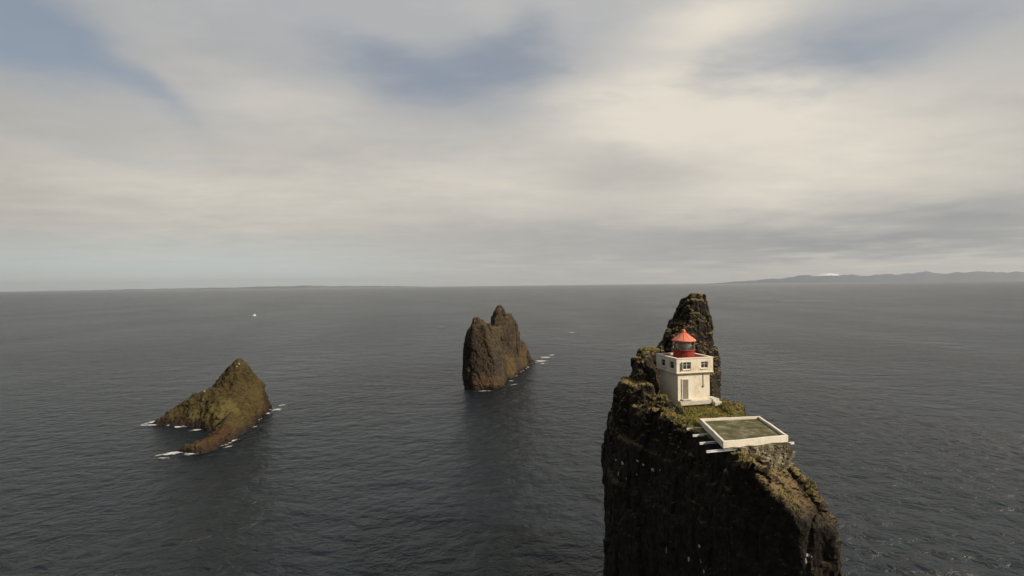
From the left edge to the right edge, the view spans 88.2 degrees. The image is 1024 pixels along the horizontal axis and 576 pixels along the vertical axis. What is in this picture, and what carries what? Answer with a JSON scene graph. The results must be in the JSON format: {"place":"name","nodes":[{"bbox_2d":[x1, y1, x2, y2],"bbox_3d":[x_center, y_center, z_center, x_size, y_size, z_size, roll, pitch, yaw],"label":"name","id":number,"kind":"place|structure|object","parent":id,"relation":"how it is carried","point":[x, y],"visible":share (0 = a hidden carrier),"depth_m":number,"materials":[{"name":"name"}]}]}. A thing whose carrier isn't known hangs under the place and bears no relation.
{"place":"outdoors","nodes":[
{"label":"outdoors","id":0,"kind":"place"},
{"bbox_2d":[67,285,422,290],"bbox_3d":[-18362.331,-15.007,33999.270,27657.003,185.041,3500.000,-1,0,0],"label":"coast hills","id":1,"kind":"structure","parent":0,"point":[284,287],"depth_m":32866.86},
{"bbox_2d":[0,280,1023,575],"bbox_3d":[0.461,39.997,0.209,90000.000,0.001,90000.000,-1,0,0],"label":"sea","id":2,"kind":"structure","parent":0,"point":[382,442],"depth_m":152.82,"materials":[{"name":"liquid"}]},
{"bbox_2d":[156,445,231,457],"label":"foam","id":3,"kind":"object","parent":2,"relation":"on","point":[179,452],"visible":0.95,"depth_m":128.03,"materials":[{"name":"white"}]},
{"bbox_2d":[150,358,271,453],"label":"rocky islet","id":4,"kind":"object","parent":2,"relation":"in","point":[231,404],"visible":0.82,"depth_m":156.71,"materials":[{"name":"brown stone"}]},
{"bbox_2d":[462,305,535,389],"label":"sea stack","id":5,"kind":"object","parent":2,"relation":"in","point":[496,354],"visible":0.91,"depth_m":206.31,"materials":[{"name":"brown stone"}]},
{"bbox_2d":[601,292,842,575],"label":"sea stack","id":6,"kind":"object","parent":2,"relation":"in","point":[726,513],"visible":0.84,"depth_m":50.00,"materials":[{"name":"brown stone"}]},
{"bbox_2d":[656,329,721,406],"bbox_3d":[20.062,8.944,60.340,5.140,8.420,5.340,-1,0,-13],"label":"lighthouse","id":7,"kind":"object","parent":6,"relation":"on","point":[685,369],"visible":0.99,"depth_m":58.90,"materials":[{"name":"white paint"}]},
{"bbox_2d":[669,361,673,369],"bbox_3d":[17.852,8.635,58.978,0.226,0.878,1.020,-1,0,-13],"label":"window","id":8,"kind":"structure","parent":7,"relation":"in","point":[671,363],"depth_m":59.12,"materials":[{"name":"paint"}]},
{"bbox_2d":[681,378,688,398],"bbox_3d":[19.185,11.164,58.425,0.880,2.240,0.135,-1,0,-13],"label":"door","id":9,"kind":"structure","parent":7,"relation":"in","point":[685,382],"depth_m":58.42,"materials":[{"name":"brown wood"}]},
{"bbox_2d":[682,362,691,370],"bbox_3d":[19.262,8.598,58.191,1.213,0.928,0.336,-1,0,-13],"label":"window","id":10,"kind":"structure","parent":7,"relation":"in","point":[685,365],"depth_m":58.30,"materials":[{"name":"paint"}]},
{"bbox_2d":[701,361,708,368],"bbox_3d":[21.409,8.576,58.743,1.000,0.798,0.226,-1,0,-13],"label":"window","id":11,"kind":"structure","parent":7,"relation":"in","point":[703,364],"depth_m":58.83,"materials":[{"name":"paint"}]},
{"bbox_2d":[611,315,827,516],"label":"grass","id":12,"kind":"structure","parent":6,"relation":"on","point":[688,415],"depth_m":54.99,"materials":[{"name":"green plant"}]},
{"bbox_2d":[686,416,793,452],"bbox_3d":[20.252,12.949,47.234,8.771,0.902,8.286,-1,0,0],"label":"landing pad","id":13,"kind":"object","parent":6,"relation":"on","point":[729,433],"visible":1,"depth_m":46.48,"materials":[{"name":"concrete"}]},
{"bbox_2d":[738,442,795,470],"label":"stone wall","id":14,"kind":"structure","parent":6,"relation":"on","point":[779,456],"depth_m":44.29,"materials":[{"name":"grey stone"}]},
{"bbox_2d":[0,0,1023,291],"label":"sky","id":15,"kind":"structure","parent":0,"point":[145,144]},
{"bbox_2d":[816,273,838,275],"bbox_3d":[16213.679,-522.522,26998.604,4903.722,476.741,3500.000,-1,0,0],"label":"glacier mountain","id":16,"kind":"structure","parent":0,"point":[825,274],"depth_m":26367.06,"materials":[{"name":"white snow"}]},
{"bbox_2d":[711,271,1023,283],"bbox_3d":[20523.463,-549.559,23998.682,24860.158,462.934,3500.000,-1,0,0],"label":"mountain range","id":17,"kind":"structure","parent":0,"point":[961,276],"depth_m":22682.56,"materials":[{"name":"grey stone"}]}
]}

